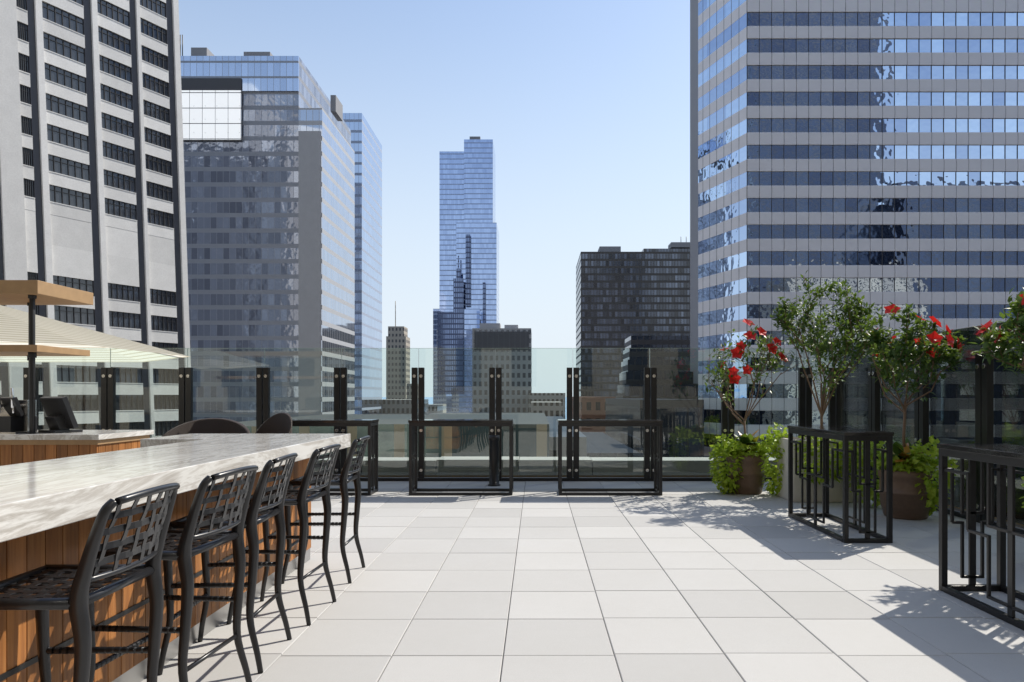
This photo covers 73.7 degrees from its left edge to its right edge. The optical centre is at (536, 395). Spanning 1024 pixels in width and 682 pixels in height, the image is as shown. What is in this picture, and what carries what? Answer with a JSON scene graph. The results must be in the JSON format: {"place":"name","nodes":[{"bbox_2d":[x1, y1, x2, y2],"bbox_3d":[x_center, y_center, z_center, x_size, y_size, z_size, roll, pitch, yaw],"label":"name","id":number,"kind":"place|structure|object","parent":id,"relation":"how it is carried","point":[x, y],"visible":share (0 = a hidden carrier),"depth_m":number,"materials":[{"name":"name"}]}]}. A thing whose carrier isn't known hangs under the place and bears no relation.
{"place":"outdoors","nodes":[
{"label":"outdoors","id":0,"kind":"place"},
{"bbox_2d":[0,0,190,437],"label":"high-rise building","id":1,"kind":"structure","parent":0,"point":[44,237],"depth_m":91.03,"materials":[{"name":"white concrete"}]},
{"bbox_2d":[0,0,178,435],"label":"building windows","id":2,"kind":"structure","parent":1,"relation":"in","point":[66,314],"depth_m":92.98,"materials":[{"name":"black glass"}]},
{"bbox_2d":[298,131,320,416],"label":"tower wing end wall","id":3,"kind":"structure","parent":0,"point":[309,273],"depth_m":159.70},
{"bbox_2d":[386,301,411,398],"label":"deco tower","id":4,"kind":"structure","parent":0,"point":[398,385],"depth_m":420.00,"materials":[{"name":"stone"}]},
{"bbox_2d":[179,0,689,396],"label":"sky","id":5,"kind":"structure","parent":0,"point":[584,105],"materials":[{"name":"blue"}]},
{"bbox_2d":[382,397,566,418],"bbox_3d":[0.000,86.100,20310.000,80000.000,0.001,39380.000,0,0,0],"label":"lake michigan","id":6,"kind":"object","parent":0,"point":[430,400],"depth_m":10077.09,"materials":[{"name":"blue liquid"}]},
{"bbox_2d":[500,482,525,679],"bbox_3d":[-3.060,1.710,2.670,16.080,0.580,17.340,0,0,0],"label":"joint","id":7,"kind":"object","parent":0,"point":[510,599],"depth_m":4.58,"materials":[{"name":"grey"}]},
{"bbox_2d":[141,481,1023,681],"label":"terrace pavers","id":8,"kind":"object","parent":7,"relation":"on","point":[692,581],"visible":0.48,"depth_m":4.71,"materials":[{"name":"grey tile"}]},
{"bbox_2d":[0,430,153,465],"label":"back bar","id":9,"kind":"object","parent":8,"relation":"on","point":[22,448],"visible":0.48,"depth_m":5.98,"materials":[{"name":"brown wood"}]},
{"bbox_2d":[0,388,82,433],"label":"cash register","id":10,"kind":"object","parent":9,"relation":"on","point":[14,416],"visible":0.96,"depth_m":6.25,"materials":[{"name":"black plastic"}]},
{"bbox_2d":[0,280,92,433],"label":"back bar shelving","id":11,"kind":"object","parent":9,"relation":"on","point":[30,294],"visible":0.99,"depth_m":6.13,"materials":[{"name":"black"}]},
{"bbox_2d":[0,483,179,681],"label":"bar stool","id":12,"kind":"object","parent":8,"relation":"on","point":[79,597],"visible":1,"depth_m":2.34,"materials":[{"name":"black metal"}]},
{"bbox_2d":[0,305,189,361],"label":"market umbrella","id":13,"kind":"object","parent":8,"relation":"on","point":[48,331],"visible":0.86,"depth_m":9.82,"materials":[{"name":"fabric"}]},
{"bbox_2d":[0,486,309,681],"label":"footrest rail","id":14,"kind":"object","parent":8,"relation":"on","point":[138,672],"visible":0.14,"depth_m":3.65,"materials":[{"name":"silver metal"}]},
{"bbox_2d":[0,458,310,681],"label":"ipe bar boards","id":15,"kind":"object","parent":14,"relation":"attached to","point":[65,544],"visible":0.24,"depth_m":3.04,"materials":[{"name":"brown wood"}]},
{"bbox_2d":[0,434,350,542],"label":"bar countertop","id":16,"kind":"structure","parent":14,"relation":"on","point":[38,496],"depth_m":3.09,"materials":[{"name":"white stone"}]},
{"bbox_2d":[89,465,257,681],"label":"bar stool","id":17,"kind":"object","parent":8,"relation":"on","point":[184,551],"visible":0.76,"depth_m":2.90,"materials":[{"name":"black metal"}]},
{"bbox_2d":[162,418,250,436],"bbox_3d":[-4.154,0.845,8.517,1.100,1.111,0.735,0,0,-15],"label":"wicker chair","id":18,"kind":"object","parent":8,"relation":"on","point":[214,426],"visible":0.18,"depth_m":8.81,"materials":[{"name":"black wicker"}]},
{"bbox_2d":[158,453,297,674],"bbox_3d":[-1.617,0.858,3.672,0.604,1.090,0.495,0,0,-3],"label":"bar stool","id":19,"kind":"object","parent":8,"relation":"on","point":[256,514],"visible":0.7,"depth_m":3.51,"materials":[{"name":"black metal"}]},
{"bbox_2d":[255,413,291,433],"bbox_3d":[-3.573,0.815,9.037,0.620,1.171,0.567,0,0,20],"label":"wicker chair","id":20,"kind":"object","parent":8,"relation":"on","point":[279,423],"visible":0.27,"depth_m":9.28,"materials":[{"name":"black wicker"}]},
{"bbox_2d":[227,444,340,625],"bbox_3d":[-1.591,0.858,4.409,0.604,1.090,0.495,0,0,2],"label":"bar stool","id":21,"kind":"object","parent":8,"relation":"on","point":[300,498],"visible":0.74,"depth_m":4.32,"materials":[{"name":"black metal"}]},
{"bbox_2d":[281,435,369,583],"bbox_3d":[-1.611,0.858,5.322,0.604,1.090,0.495,0,0,-2],"label":"bar stool","id":22,"kind":"object","parent":8,"relation":"on","point":[343,478],"visible":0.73,"depth_m":5.11,"materials":[{"name":"black metal"}]},
{"bbox_2d":[292,419,378,495],"bbox_3d":[-3.050,0.873,9.800,1.466,1.055,0.476,0,0,0],"label":"bar table","id":23,"kind":"object","parent":8,"relation":"on","point":[372,424],"visible":0.55,"depth_m":9.57,"materials":[{"name":"black metal"}]},
{"bbox_2d":[408,419,513,495],"bbox_3d":[-1.065,0.873,9.800,1.466,1.055,0.476,0,0,0],"label":"bar table","id":24,"kind":"object","parent":8,"relation":"on","point":[414,424],"visible":1,"depth_m":9.57,"materials":[{"name":"black metal"}]},
{"bbox_2d":[488,435,500,485],"bbox_3d":[-0.660,1.010,10.630,0.200,0.780,0.200,0,0,0],"label":"cigarette receptacle","id":25,"kind":"object","parent":8,"relation":"on","point":[493,460],"visible":1,"depth_m":10.56,"materials":[{"name":"black metal"}]},
{"bbox_2d":[23,353,1023,533],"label":"windscreen posts","id":26,"kind":"object","parent":8,"relation":"on","point":[984,401],"visible":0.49,"depth_m":11.16,"materials":[{"name":"black metal"}]},
{"bbox_2d":[110,321,1023,524],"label":"glass railing","id":27,"kind":"object","parent":26,"relation":"attached to","point":[952,413],"visible":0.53,"depth_m":8.06,"materials":[{"name":"clear glass"}]},
{"bbox_2d":[557,419,662,495],"bbox_3d":[1.040,0.873,9.800,1.466,1.055,0.476,0,0,0],"label":"bar table","id":28,"kind":"object","parent":8,"relation":"on","point":[657,425],"visible":1,"depth_m":9.57,"materials":[{"name":"black metal"}]},
{"bbox_2d":[726,452,765,494],"bbox_3d":[3.020,1.120,9.850,0.562,0.560,0.562,0,0,0],"label":"planter pot","id":29,"kind":"object","parent":8,"relation":"on","point":[751,480],"visible":0.71,"depth_m":9.62,"materials":[{"name":"brown ceramic"}]},
{"bbox_2d":[732,430,760,452],"bbox_3d":[3.025,0.661,9.859,0.483,0.350,0.490,0,0,22],"label":"croton","id":30,"kind":"object","parent":29,"relation":"in","point":[746,439],"visible":0.72,"depth_m":9.76,"materials":[{"name":"green plant"}]},
{"bbox_2d":[707,422,787,494],"bbox_3d":[3.087,0.909,9.755,1.270,1.084,0.873,0,0,18],"label":"sweet potato vine","id":31,"kind":"object","parent":29,"relation":"in","point":[727,484],"visible":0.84,"depth_m":9.59,"materials":[{"name":"green plant"}]},
{"bbox_2d":[777,437,862,501],"bbox_3d":[3.860,0.988,9.250,1.000,0.825,0.600,0,0,0],"label":"white planter box","id":32,"kind":"object","parent":8,"relation":"on","point":[836,493],"visible":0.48,"depth_m":8.95,"materials":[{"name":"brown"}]},
{"bbox_2d":[787,425,893,542],"bbox_3d":[3.150,0.873,7.200,0.476,1.055,1.466,0,0,0],"label":"bar table","id":33,"kind":"object","parent":8,"relation":"on","point":[826,433],"visible":1,"depth_m":6.79,"materials":[{"name":"black metal"}]},
{"bbox_2d":[877,467,933,519],"bbox_3d":[4.270,1.125,7.900,0.583,0.550,0.583,0,0,0],"label":"planter pot","id":34,"kind":"object","parent":8,"relation":"on","point":[908,504],"visible":0.64,"depth_m":7.67,"materials":[{"name":"brown ceramic"}]},
{"bbox_2d":[793,435,1023,515],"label":"sweet potato vine","id":35,"kind":"object","parent":34,"relation":"in","point":[925,465],"visible":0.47,"depth_m":7.77,"materials":[{"name":"green plant"}]},
{"bbox_2d":[893,438,925,465],"bbox_3d":[4.184,0.662,7.862,0.504,0.352,0.420,0,0,-29],"label":"croton","id":36,"kind":"object","parent":34,"relation":"in","point":[900,451],"visible":0.59,"depth_m":7.81,"materials":[{"name":"green plant"}]},
{"bbox_2d":[937,443,1023,630],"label":"bar table","id":37,"kind":"object","parent":8,"relation":"on","point":[1002,456],"visible":1,"depth_m":4.87,"materials":[{"name":"black metal"}]},
{"bbox_2d":[576,249,689,396],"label":"tower","id":38,"kind":"structure","parent":0,"point":[621,297],"depth_m":330.00,"materials":[{"name":"glass"}]},
{"bbox_2d":[314,456,1023,528],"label":"roof parapet","id":39,"kind":"structure","parent":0,"point":[460,466],"depth_m":12.30,"materials":[{"name":"concrete"}]},
{"bbox_2d":[702,319,802,452],"bbox_3d":[3.034,-0.105,9.849,1.258,2.011,1.355,0,0,0],"label":"hibiscus","id":40,"kind":"object","parent":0,"point":[737,352],"depth_m":9.65,"materials":[{"name":"red plant"}]},
{"bbox_2d":[770,270,878,424],"bbox_3d":[3.825,-0.579,9.226,1.404,2.366,1.567,0,0,0],"label":"planter tree","id":41,"kind":"object","parent":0,"point":[824,345],"depth_m":9.11,"materials":[{"name":"green plant"}]},
{"bbox_2d":[854,301,967,468],"bbox_3d":[4.280,-0.090,7.882,1.257,1.981,1.311,0,0,0],"label":"hibiscus","id":42,"kind":"object","parent":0,"point":[954,346],"depth_m":7.65,"materials":[{"name":"green plant"}]},
{"bbox_2d":[968,286,1023,374],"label":"hibiscus","id":43,"kind":"object","parent":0,"point":[1003,333],"depth_m":5.78,"materials":[{"name":"green plant"}]},
{"label":"ground surface","id":44,"kind":"structure","parent":0,"visible":0},
{"bbox_2d":[180,56,350,421],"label":"tower","id":45,"kind":"structure","parent":44,"relation":"on","point":[240,116],"depth_m":160.00,"materials":[{"name":"glass"}]},
{"bbox_2d":[299,108,354,414],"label":"tower wing","id":46,"kind":"structure","parent":44,"relation":"on","point":[337,242],"depth_m":170.64,"materials":[{"name":"blue glass"}]},
{"bbox_2d":[343,113,381,413],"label":"tower","id":47,"kind":"structure","parent":44,"relation":"on","point":[366,145],"depth_m":237.67,"materials":[{"name":"blue glass"}]},
{"bbox_2d":[433,139,498,412],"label":"tower","id":48,"kind":"structure","parent":44,"relation":"on","point":[467,190],"depth_m":524.00,"materials":[{"name":"blue glass"}]},
{"bbox_2d":[180,35,689,251],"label":"rooftop equipment","id":49,"kind":"object","parent":48,"relation":"on","point":[336,107],"visible":0.51,"depth_m":168.25,"materials":[{"name":"grey metal"}]},
{"bbox_2d":[437,234,484,393],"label":"tower reflections","id":50,"kind":"object","parent":48,"relation":"attached to","point":[450,352],"visible":0.94,"depth_m":511.00,"materials":[{"name":"blue glass"}]},
{"bbox_2d":[240,336,703,458],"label":"city blocks","id":51,"kind":"structure","parent":44,"relation":"on","point":[680,409],"depth_m":80.00,"materials":[{"name":"concrete"}]},
{"bbox_2d":[472,328,531,412],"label":"building","id":52,"kind":"structure","parent":44,"relation":"on","point":[515,366],"depth_m":300.00,"materials":[{"name":"grey concrete"}]},
{"bbox_2d":[474,323,528,349],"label":"concrete block louvres","id":53,"kind":"object","parent":52,"relation":"attached to","point":[501,340],"visible":0.81,"depth_m":299.60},
{"bbox_2d":[690,0,1023,450],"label":"building windows","id":54,"kind":"structure","parent":44,"relation":"on","point":[845,152],"depth_m":90.00,"materials":[{"name":"blue glass"}]},
{"bbox_2d":[698,0,1023,456],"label":"tower spandrel panels","id":55,"kind":"object","parent":54,"relation":"attached to","point":[889,165],"visible":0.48,"depth_m":89.84,"materials":[{"name":"grey metal"}]}
]}

